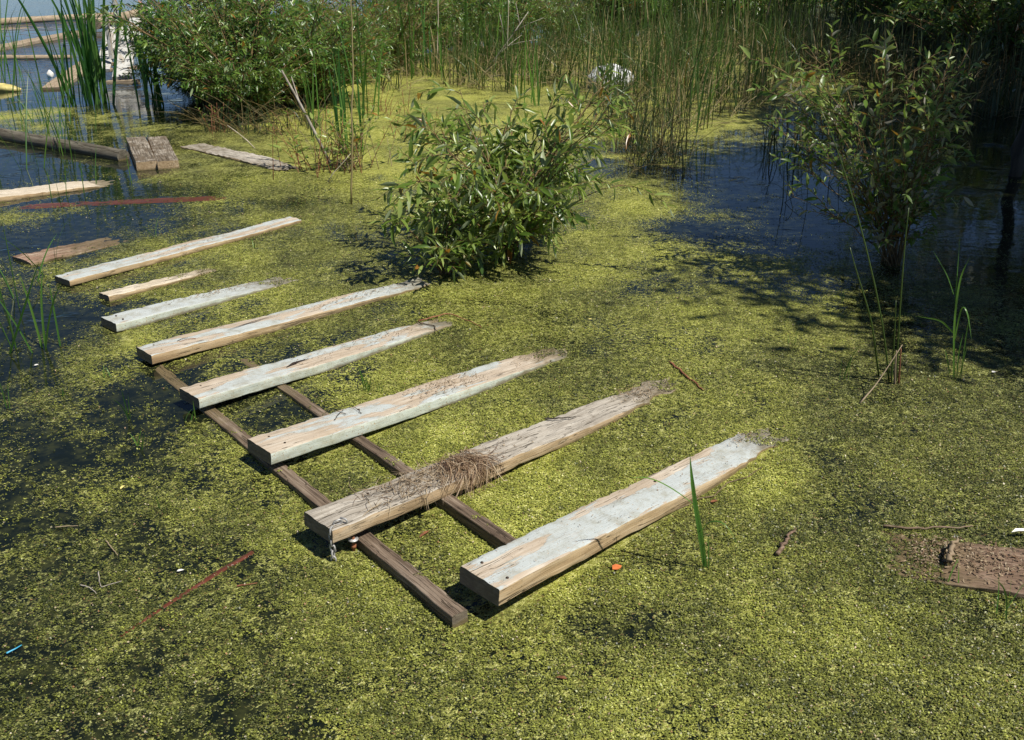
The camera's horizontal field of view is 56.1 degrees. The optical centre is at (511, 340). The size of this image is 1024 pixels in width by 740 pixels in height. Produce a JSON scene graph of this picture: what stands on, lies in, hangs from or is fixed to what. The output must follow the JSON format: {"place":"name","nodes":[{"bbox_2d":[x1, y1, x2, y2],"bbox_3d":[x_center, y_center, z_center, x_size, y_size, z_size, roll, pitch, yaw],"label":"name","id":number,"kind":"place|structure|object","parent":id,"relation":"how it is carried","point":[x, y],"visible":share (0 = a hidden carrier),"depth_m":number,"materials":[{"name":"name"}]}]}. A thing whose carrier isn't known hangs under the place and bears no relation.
{"place":"outdoors","nodes":[
{"label":"outdoors","id":0,"kind":"place"},
{"bbox_2d":[0,0,1023,739],"bbox_3d":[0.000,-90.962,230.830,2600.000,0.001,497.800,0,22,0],"label":"water","id":1,"kind":"structure","parent":0,"point":[744,166],"depth_m":3.98,"materials":[{"name":"liquid"}]},
{"bbox_2d":[0,217,19,307],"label":"reed clump","id":2,"kind":"object","parent":1,"relation":"on","point":[9,289],"visible":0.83,"depth_m":4.97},
{"bbox_2d":[0,83,20,91],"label":"float","id":3,"kind":"object","parent":1,"relation":"on","point":[4,87],"visible":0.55,"depth_m":12.86,"materials":[{"name":"yellow plastic"}]},
{"bbox_2d":[0,0,23,84],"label":"reed clump","id":4,"kind":"object","parent":1,"relation":"on","point":[2,48],"visible":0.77,"depth_m":13.67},
{"bbox_2d":[0,262,60,353],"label":"reed clump","id":5,"kind":"object","parent":1,"relation":"on","point":[45,338],"visible":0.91,"depth_m":4.40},
{"bbox_2d":[0,223,65,282],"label":"reed clump","id":6,"kind":"object","parent":1,"relation":"on","point":[38,276],"visible":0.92,"depth_m":5.38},
{"bbox_2d":[0,70,72,171],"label":"reed clump","id":7,"kind":"object","parent":1,"relation":"on","point":[25,122],"visible":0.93,"depth_m":8.22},
{"bbox_2d":[0,55,72,58],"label":"pole","id":8,"kind":"object","parent":1,"relation":"on","point":[30,56],"visible":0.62,"depth_m":16.89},
{"bbox_2d":[0,31,78,50],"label":"plank","id":9,"kind":"object","parent":1,"relation":"on","point":[27,42],"visible":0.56,"depth_m":19.71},
{"bbox_2d":[11,10,79,107],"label":"reed clump","id":10,"kind":"object","parent":1,"relation":"on","point":[14,67],"visible":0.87,"depth_m":11.55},
{"bbox_2d":[0,64,95,133],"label":"reed clump","id":11,"kind":"object","parent":1,"relation":"on","point":[56,103],"visible":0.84,"depth_m":9.93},
{"bbox_2d":[1,12,112,23],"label":"log","id":12,"kind":"object","parent":1,"relation":"on","point":[39,18],"visible":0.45,"depth_m":26.15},
{"bbox_2d":[39,8,76,106],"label":"cattail plant","id":13,"kind":"object","parent":1,"relation":"on","point":[63,69],"visible":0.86,"depth_m":11.41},
{"bbox_2d":[35,73,82,154],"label":"reed clump","id":14,"kind":"object","parent":1,"relation":"on","point":[56,130],"visible":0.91,"depth_m":8.79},
{"bbox_2d":[0,178,119,201],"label":"plank","id":15,"kind":"object","parent":1,"relation":"on","point":[22,193],"visible":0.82,"depth_m":7.40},
{"bbox_2d":[42,62,82,89],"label":"plank","id":16,"kind":"object","parent":1,"relation":"on","point":[53,82],"visible":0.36,"depth_m":13.55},
{"bbox_2d":[0,128,129,160],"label":"log","id":17,"kind":"object","parent":1,"relation":"on","point":[100,151],"visible":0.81,"depth_m":8.92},
{"bbox_2d":[12,237,127,265],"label":"plank","id":18,"kind":"object","parent":1,"relation":"on","point":[70,250],"visible":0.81,"depth_m":5.90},
{"bbox_2d":[18,0,122,106],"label":"cattail plant","id":19,"kind":"object","parent":1,"relation":"on","point":[87,51],"visible":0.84,"depth_m":11.55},
{"bbox_2d":[43,150,131,208],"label":"reed clump","id":20,"kind":"object","parent":1,"relation":"on","point":[81,174],"visible":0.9,"depth_m":7.50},
{"bbox_2d":[92,9,147,29],"bbox_3d":[-9.933,-8.244,24.461,0.265,0.257,2.789,2,25,5],"label":"log","id":21,"kind":"object","parent":1,"relation":"on","point":[127,14],"visible":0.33,"depth_m":24.29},
{"bbox_2d":[20,196,224,208],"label":"beam","id":22,"kind":"structure","parent":1,"relation":"on","point":[115,202],"depth_m":7.10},
{"bbox_2d":[99,0,151,83],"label":"gangway","id":23,"kind":"object","parent":1,"relation":"on","point":[123,66],"visible":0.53,"depth_m":14.03,"materials":[{"name":"white paint"}]},
{"bbox_2d":[119,0,163,107],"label":"cattail plant","id":24,"kind":"object","parent":1,"relation":"on","point":[157,90],"visible":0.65,"depth_m":11.46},
{"bbox_2d":[126,136,178,170],"bbox_3d":[-3.278,-1.711,8.745,0.366,0.096,1.339,-9,24,-22],"label":"timber block","id":25,"kind":"object","parent":1,"relation":"on","point":[153,153],"depth_m":8.50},
{"bbox_2d":[99,268,216,301],"bbox_3d":[-1.951,-0.315,5.346,0.107,0.051,0.683,16,24,35],"label":"plank","id":26,"kind":"object","parent":1,"relation":"on","point":[118,293],"visible":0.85,"depth_m":5.25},
{"bbox_2d":[55,217,301,286],"bbox_3d":[-1.986,-0.581,5.970,0.160,0.045,1.718,15,26,33],"label":"plank","id":27,"kind":"object","parent":1,"relation":"on","point":[83,275],"visible":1,"depth_m":5.78,"materials":[{"name":"grey paint"}]},
{"bbox_2d":[122,8,251,101],"bbox_3d":[-3.834,-3.544,11.918,1.970,1.166,1.757,-9,24,-21],"label":"willow shrub","id":28,"kind":"object","parent":1,"relation":"on","point":[183,91],"visible":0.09,"depth_m":11.82,"materials":[{"name":"green plant"}]},
{"bbox_2d":[120,551,253,636],"bbox_3d":[-0.928,0.732,2.769,0.025,0.033,0.470,14,26,31],"label":"pole","id":29,"kind":"object","parent":1,"relation":"on","point":[224,568],"visible":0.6,"depth_m":2.79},
{"bbox_2d":[97,0,307,66],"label":"willow shrub","id":30,"kind":"object","parent":1,"relation":"on","point":[200,6],"visible":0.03,"depth_m":13.74,"materials":[{"name":"green plant"}]},
{"bbox_2d":[78,0,336,106],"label":"willow shrub","id":31,"kind":"object","parent":1,"relation":"on","point":[185,36],"visible":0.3,"depth_m":11.02,"materials":[{"name":"green plant"}]},
{"bbox_2d":[196,96,238,133],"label":"weed clump","id":32,"kind":"object","parent":1,"relation":"on","point":[214,128],"visible":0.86,"depth_m":9.92,"materials":[{"name":"green plant"}]},
{"bbox_2d":[140,0,333,118],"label":"willow shrub","id":33,"kind":"object","parent":1,"relation":"on","point":[250,84],"visible":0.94,"depth_m":10.31,"materials":[{"name":"green plant"}]},
{"bbox_2d":[180,143,300,170],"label":"plank","id":34,"kind":"object","parent":1,"relation":"on","point":[253,159],"visible":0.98,"depth_m":8.63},
{"bbox_2d":[137,0,348,64],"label":"willow shrub","id":35,"kind":"object","parent":1,"relation":"on","point":[211,4],"visible":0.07,"depth_m":12.99,"materials":[{"name":"green plant"}]},
{"bbox_2d":[152,72,346,134],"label":"rushes","id":36,"kind":"object","parent":1,"relation":"on","point":[233,123],"visible":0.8,"depth_m":9.99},
{"bbox_2d":[161,0,406,107],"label":"willow shrub","id":37,"kind":"object","parent":1,"relation":"on","point":[346,23],"visible":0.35,"depth_m":11.13,"materials":[{"name":"green plant"}]},
{"bbox_2d":[281,70,331,165],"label":"dead branch","id":38,"kind":"object","parent":1,"relation":"on","point":[304,111],"visible":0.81,"depth_m":8.15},
{"bbox_2d":[155,364,467,628],"bbox_3d":[-1.052,0.386,3.682,0.058,0.094,2.900,-17,26,-36],"label":"stringer","id":39,"kind":"object","parent":1,"relation":"on","point":[437,600],"visible":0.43,"depth_m":2.92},
{"bbox_2d":[101,277,295,331],"bbox_3d":[-1.592,-0.217,5.092,0.159,0.054,1.144,18,26,38],"label":"plank","id":40,"kind":"object","parent":39,"relation":"on","point":[133,318],"visible":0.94,"depth_m":4.91,"materials":[{"name":"grey paint"}]},
{"bbox_2d":[136,277,429,364],"bbox_3d":[-1.064,-0.129,4.844,0.160,0.054,1.650,20,28,41],"label":"plank","id":41,"kind":"object","parent":39,"relation":"on","point":[174,347],"visible":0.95,"depth_m":4.65,"materials":[{"name":"grey paint"}]},
{"bbox_2d":[228,0,402,103],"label":"willow shrub","id":42,"kind":"object","parent":1,"relation":"on","point":[347,74],"visible":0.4,"depth_m":11.55,"materials":[{"name":"green plant"}]},
{"bbox_2d":[298,43,337,136],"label":"cattail plant","id":43,"kind":"object","parent":1,"relation":"on","point":[312,108],"visible":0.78,"depth_m":9.55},
{"bbox_2d":[272,0,393,43],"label":"willow shrub","id":44,"kind":"object","parent":1,"relation":"on","point":[334,4],"visible":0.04,"depth_m":15.72,"materials":[{"name":"green plant"}]},
{"bbox_2d":[267,106,400,179],"bbox_3d":[-1.517,-1.700,8.110,1.143,0.570,0.974,0,22,0],"label":"weed clump","id":45,"kind":"object","parent":1,"relation":"on","point":[312,136],"visible":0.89,"depth_m":8.09,"materials":[{"name":"green plant"}]},
{"bbox_2d":[290,102,397,171],"bbox_3d":[-1.396,-1.743,8.226,0.751,0.562,0.811,5,22,13],"label":"weed clump","id":46,"kind":"object","parent":1,"relation":"on","point":[348,125],"visible":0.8,"depth_m":8.21,"materials":[{"name":"plant"}]},
{"bbox_2d":[328,38,364,152],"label":"cattail plant","id":47,"kind":"object","parent":1,"relation":"on","point":[342,101],"visible":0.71,"depth_m":8.69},
{"bbox_2d":[350,0,353,204],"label":"reed","id":48,"kind":"object","parent":1,"relation":"on","point":[351,114],"visible":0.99,"depth_m":6.80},
{"bbox_2d":[334,5,385,118],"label":"cattail plant","id":49,"kind":"object","parent":1,"relation":"on","point":[363,82],"visible":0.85,"depth_m":10.62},
{"bbox_2d":[291,0,428,81],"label":"willow shrub","id":50,"kind":"object","parent":1,"relation":"on","point":[382,26],"visible":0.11,"depth_m":13.50,"materials":[{"name":"green plant"}]},
{"bbox_2d":[309,0,431,49],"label":"willow shrub","id":51,"kind":"object","parent":1,"relation":"on","point":[402,5],"visible":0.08,"depth_m":16.55,"materials":[{"name":"green plant"}]},
{"bbox_2d":[240,359,515,548],"bbox_3d":[-0.596,0.393,3.637,0.052,0.095,2.120,-17,26,-35],"label":"stringer","id":52,"kind":"object","parent":1,"relation":"on","point":[488,531],"visible":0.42,"depth_m":3.33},
{"bbox_2d":[179,318,452,408],"bbox_3d":[-0.775,0.063,4.355,0.160,0.052,1.507,19,26,39],"label":"plank","id":53,"kind":"object","parent":52,"relation":"on","point":[228,387],"visible":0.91,"depth_m":4.15,"materials":[{"name":"grey paint"}]},
{"bbox_2d":[247,347,566,464],"bbox_3d":[-0.313,0.220,3.941,1.641,0.054,0.165,-16,27,-43],"label":"plank","id":54,"kind":"object","parent":52,"relation":"on","point":[289,442],"visible":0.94,"depth_m":3.73,"materials":[{"name":"grey paint"}]},
{"bbox_2d":[403,368,485,400],"bbox_3d":[-0.277,0.180,3.977,0.404,0.038,0.152,-20,30,-41],"label":"debris","id":55,"kind":"object","parent":54,"relation":"on","point":[444,384],"visible":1,"depth_m":3.97,"materials":[{"name":"plant"}]},
{"bbox_2d":[304,377,676,543],"bbox_3d":[0.058,0.379,3.530,0.159,0.059,1.830,20,26,41],"label":"plank","id":56,"kind":"object","parent":52,"relation":"on","point":[547,436],"visible":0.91,"depth_m":3.36,"materials":[{"name":"wood"}]},
{"bbox_2d":[329,517,347,561],"bbox_3d":[-0.527,0.604,2.900,0.066,0.142,0.031,-19,29,-40],"label":"chain","id":57,"kind":"object","parent":56,"relation":"hanging from","point":[333,551],"visible":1,"depth_m":2.88,"materials":[{"name":"metal"}]},
{"bbox_2d":[347,447,487,516],"bbox_3d":[-0.315,0.470,3.188,0.585,0.102,0.215,-19,29,-40],"label":"dry straw","id":58,"kind":"object","parent":56,"relation":"on","point":[420,479],"visible":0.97,"depth_m":3.14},
{"bbox_2d":[368,432,532,504],"bbox_3d":[-0.195,0.425,3.282,0.163,0.055,0.707,20,30,41],"label":"debris","id":59,"kind":"object","parent":56,"relation":"on","point":[446,465],"visible":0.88,"depth_m":3.24,"materials":[{"name":"plant"}]},
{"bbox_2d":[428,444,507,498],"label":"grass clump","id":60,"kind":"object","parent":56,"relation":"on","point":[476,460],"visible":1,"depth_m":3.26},
{"bbox_2d":[604,380,658,401],"bbox_3d":[0.514,0.209,3.982,0.289,0.033,0.138,-18,28,-37],"label":"debris","id":61,"kind":"object","parent":56,"relation":"on","point":[638,388],"visible":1,"depth_m":3.99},
{"bbox_2d":[459,428,789,605],"bbox_3d":[0.456,0.521,3.172,0.168,0.062,1.559,20,25,41],"label":"plank","id":62,"kind":"object","parent":52,"relation":"on","point":[499,576],"visible":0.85,"depth_m":2.95,"materials":[{"name":"grey paint"}]},
{"bbox_2d":[320,0,462,70],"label":"willow shrub","id":63,"kind":"object","parent":1,"relation":"on","point":[405,24],"visible":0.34,"depth_m":14.70,"materials":[{"name":"green plant"}]},
{"bbox_2d":[364,80,421,114],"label":"weed clump","id":64,"kind":"object","parent":1,"relation":"on","point":[380,105],"visible":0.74,"depth_m":11.16,"materials":[{"name":"green plant"}]},
{"bbox_2d":[372,0,430,79],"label":"cattail plant","id":65,"kind":"object","parent":1,"relation":"on","point":[424,40],"visible":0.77,"depth_m":14.22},
{"bbox_2d":[357,0,474,57],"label":"willow shrub","id":66,"kind":"object","parent":1,"relation":"on","point":[432,21],"visible":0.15,"depth_m":16.47,"materials":[{"name":"green plant"}]},
{"bbox_2d":[381,103,459,140],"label":"weed clump","id":67,"kind":"object","parent":1,"relation":"on","point":[416,126],"visible":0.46,"depth_m":9.56,"materials":[{"name":"green plant"}]},
{"bbox_2d":[367,165,502,283],"bbox_3d":[-0.406,-0.635,5.402,0.672,0.656,0.824,8,23,18],"label":"willow shoot","id":68,"kind":"object","parent":1,"relation":"on","point":[460,246],"visible":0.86,"depth_m":5.41,"materials":[{"name":"green plant"}]},
{"bbox_2d":[384,0,509,49],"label":"willow shrub","id":69,"kind":"object","parent":1,"relation":"on","point":[468,6],"visible":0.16,"depth_m":17.85,"materials":[{"name":"green plant"}]},
{"bbox_2d":[423,0,517,51],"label":"willow shrub","id":70,"kind":"object","parent":1,"relation":"on","point":[472,19],"visible":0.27,"depth_m":17.37,"materials":[{"name":"green plant"}]},
{"bbox_2d":[354,10,605,94],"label":"rushes","id":71,"kind":"object","parent":1,"relation":"on","point":[546,51],"visible":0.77,"depth_m":14.11,"materials":[{"name":"plant"}]},
{"bbox_2d":[435,0,528,78],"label":"cattail plant","id":72,"kind":"object","parent":1,"relation":"on","point":[484,41],"visible":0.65,"depth_m":14.26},
{"bbox_2d":[456,0,563,23],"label":"willow shrub","id":73,"kind":"object","parent":1,"relation":"on","point":[515,1],"visible":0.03,"depth_m":20.10,"materials":[{"name":"green plant"}]},
{"bbox_2d":[0,172,1023,739],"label":"duckweed","id":74,"kind":"object","parent":1,"relation":"on","point":[628,714],"visible":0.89,"depth_m":2.89,"materials":[{"name":"green plant"}]},
{"bbox_2d":[883,524,972,529],"bbox_3d":[1.327,0.594,3.054,0.284,0.013,0.024,1,22,2],"label":"stick","id":75,"kind":"object","parent":74,"relation":"on","point":[901,527],"visible":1,"depth_m":3.05,"materials":[{"name":"wood"}]},
{"bbox_2d":[485,5,542,74],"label":"dead branch","id":76,"kind":"object","parent":1,"relation":"on","point":[512,35],"visible":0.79,"depth_m":14.08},
{"bbox_2d":[460,0,569,45],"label":"willow shrub","id":77,"kind":"object","parent":1,"relation":"on","point":[523,10],"visible":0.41,"depth_m":18.25,"materials":[{"name":"green plant"}]},
{"bbox_2d":[370,62,675,267],"bbox_3d":[0.072,-1.063,5.807,1.719,1.171,1.802,0,22,0],"label":"willow bush","id":78,"kind":"object","parent":1,"relation":"on","point":[526,206],"visible":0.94,"depth_m":5.60,"materials":[{"name":"green plant"}]},
{"bbox_2d":[516,24,541,105],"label":"cattail plant","id":79,"kind":"object","parent":1,"relation":"on","point":[538,87],"visible":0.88,"depth_m":11.56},
{"bbox_2d":[513,0,609,45],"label":"willow shrub","id":80,"kind":"object","parent":1,"relation":"on","point":[577,11],"visible":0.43,"depth_m":18.99,"materials":[{"name":"green plant"}]},
{"bbox_2d":[532,0,595,32],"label":"willow shrub","id":81,"kind":"object","parent":1,"relation":"on","point":[558,5],"visible":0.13,"depth_m":22.10,"materials":[{"name":"green plant"}]},
{"bbox_2d":[587,64,633,89],"bbox_3d":[1.338,-3.578,13.226,0.684,0.488,0.469,0,22,0],"label":"stone","id":82,"kind":"object","parent":1,"relation":"on","point":[593,74],"visible":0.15,"depth_m":13.09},
{"bbox_2d":[563,0,658,27],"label":"willow shrub","id":83,"kind":"object","parent":1,"relation":"on","point":[602,2],"visible":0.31,"depth_m":23.62,"materials":[{"name":"green plant"}]},
{"bbox_2d":[580,0,707,41],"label":"reed clump","id":84,"kind":"object","parent":1,"relation":"on","point":[647,9],"visible":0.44,"depth_m":20.06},
{"bbox_2d":[557,58,736,176],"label":"rushes","id":85,"kind":"object","parent":1,"relation":"on","point":[641,138],"visible":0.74,"depth_m":8.72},
{"bbox_2d":[632,458,742,567],"bbox_3d":[0.500,0.527,2.752,0.348,0.412,0.122,0,22,0],"label":"grass tuft","id":86,"kind":"object","parent":1,"relation":"on","point":[699,532],"visible":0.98,"depth_m":2.77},
{"bbox_2d":[536,0,863,132],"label":"rushes","id":87,"kind":"object","parent":1,"relation":"on","point":[690,47],"visible":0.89,"depth_m":13.29,"materials":[{"name":"plant"}]},
{"bbox_2d":[661,0,784,35],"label":"reed clump","id":88,"kind":"object","parent":1,"relation":"on","point":[695,1],"visible":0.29,"depth_m":20.94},
{"bbox_2d":[706,0,813,38],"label":"reed clump","id":89,"kind":"object","parent":1,"relation":"on","point":[715,4],"visible":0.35,"depth_m":20.48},
{"bbox_2d":[775,528,796,555],"bbox_3d":[0.852,0.620,2.984,0.022,0.018,0.171,14,26,31],"label":"stick","id":90,"kind":"object","parent":1,"relation":"on","point":[781,548],"visible":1,"depth_m":2.96,"materials":[{"name":"wood"}]},
{"bbox_2d":[728,0,846,36],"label":"reed clump","id":91,"kind":"object","parent":1,"relation":"on","point":[809,4],"visible":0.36,"depth_m":19.61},
{"bbox_2d":[756,0,831,17],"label":"willow shrub","id":92,"kind":"object","parent":1,"relation":"on","point":[785,1],"visible":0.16,"depth_m":24.08,"materials":[{"name":"green plant"}]},
{"bbox_2d":[804,0,870,21],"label":"willow shrub","id":93,"kind":"object","parent":1,"relation":"on","point":[833,10],"visible":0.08,"depth_m":23.90,"materials":[{"name":"green plant"}]},
{"bbox_2d":[803,0,897,31],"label":"reed clump","id":94,"kind":"object","parent":1,"relation":"on","point":[854,11],"visible":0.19,"depth_m":20.84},
{"bbox_2d":[724,83,982,209],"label":"leaves","id":95,"kind":"object","parent":1,"relation":"on","point":[774,138],"visible":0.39,"depth_m":9.05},
{"bbox_2d":[820,108,908,403],"bbox_3d":[1.450,-0.352,3.933,0.329,1.163,0.371,-15,26,-32],"label":"rush clump","id":96,"kind":"object","parent":1,"relation":"on","point":[895,369],"visible":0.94,"depth_m":3.96,"materials":[{"name":"plant"}]},
{"bbox_2d":[753,0,977,93],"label":"rushes","id":97,"kind":"object","parent":1,"relation":"on","point":[850,35],"visible":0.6,"depth_m":14.98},
{"bbox_2d":[739,19,995,266],"bbox_3d":[1.960,-1.043,5.348,1.356,1.452,1.480,0,22,0],"label":"willow sapling","id":98,"kind":"object","parent":1,"relation":"on","point":[912,200],"visible":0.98,"depth_m":5.35,"materials":[{"name":"green plant"}]},
{"bbox_2d":[816,0,1008,50],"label":"willow shrub","id":99,"kind":"object","parent":1,"relation":"on","point":[890,11],"visible":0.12,"depth_m":18.23,"materials":[{"name":"green plant"}]},
{"bbox_2d":[853,0,1023,72],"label":"willow shrub","id":100,"kind":"object","parent":1,"relation":"on","point":[1013,20],"visible":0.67,"depth_m":14.84,"materials":[{"name":"green plant"}]},
{"bbox_2d":[918,241,970,377],"bbox_3d":[1.801,-0.098,3.963,0.333,0.669,0.159,-9,24,-21],"label":"sedge","id":101,"kind":"object","parent":1,"relation":"on","point":[955,311],"visible":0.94,"depth_m":4.01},
{"bbox_2d":[881,531,1023,598],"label":"bark board","id":102,"kind":"object","parent":1,"relation":"on","point":[977,582],"visible":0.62,"depth_m":2.85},
{"bbox_2d":[946,537,958,563],"bbox_3d":[1.329,0.626,2.893,0.025,0.032,0.131,13,25,29],"label":"stick","id":103,"kind":"object","parent":102,"relation":"on","point":[950,554],"visible":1,"depth_m":2.87,"materials":[{"name":"wood"}]},
{"bbox_2d":[885,531,1023,587],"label":"debris","id":104,"kind":"object","parent":102,"relation":"on","point":[980,559],"visible":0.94,"depth_m":2.88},
{"bbox_2d":[909,532,1023,576],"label":"debris","id":105,"kind":"object","parent":102,"relation":"on","point":[922,549],"visible":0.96,"depth_m":2.90,"materials":[{"name":"soil"}]},
{"bbox_2d":[896,15,1023,118],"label":"rushes","id":106,"kind":"object","parent":1,"relation":"on","point":[980,75],"visible":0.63,"depth_m":11.97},
{"bbox_2d":[954,0,1023,176],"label":"willow tree","id":107,"kind":"object","parent":1,"relation":"on","point":[1017,160],"visible":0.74,"depth_m":7.89,"materials":[{"name":"green plant"}]},
{"bbox_2d":[996,581,1023,619],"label":"grass sprout","id":108,"kind":"object","parent":1,"relation":"on","point":[1007,605],"depth_m":2.64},
{"bbox_2d":[379,0,873,32],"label":"bank","id":109,"kind":"structure","parent":0,"point":[678,21],"depth_m":26.41,"materials":[{"name":"plant"}]},
{"bbox_2d":[605,0,693,29],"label":"willow shrub","id":110,"kind":"object","parent":109,"relation":"on","point":[657,5],"visible":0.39,"depth_m":22.30,"materials":[{"name":"green plant"}]},
{"bbox_2d":[679,0,781,26],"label":"willow shrub","id":111,"kind":"object","parent":109,"relation":"on","point":[723,3],"visible":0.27,"depth_m":21.98,"materials":[{"name":"green plant"}]},
{"bbox_2d":[828,0,917,37],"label":"willow shrub","id":112,"kind":"object","parent":109,"relation":"on","point":[871,7],"visible":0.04,"depth_m":20.73,"materials":[{"name":"green plant"}]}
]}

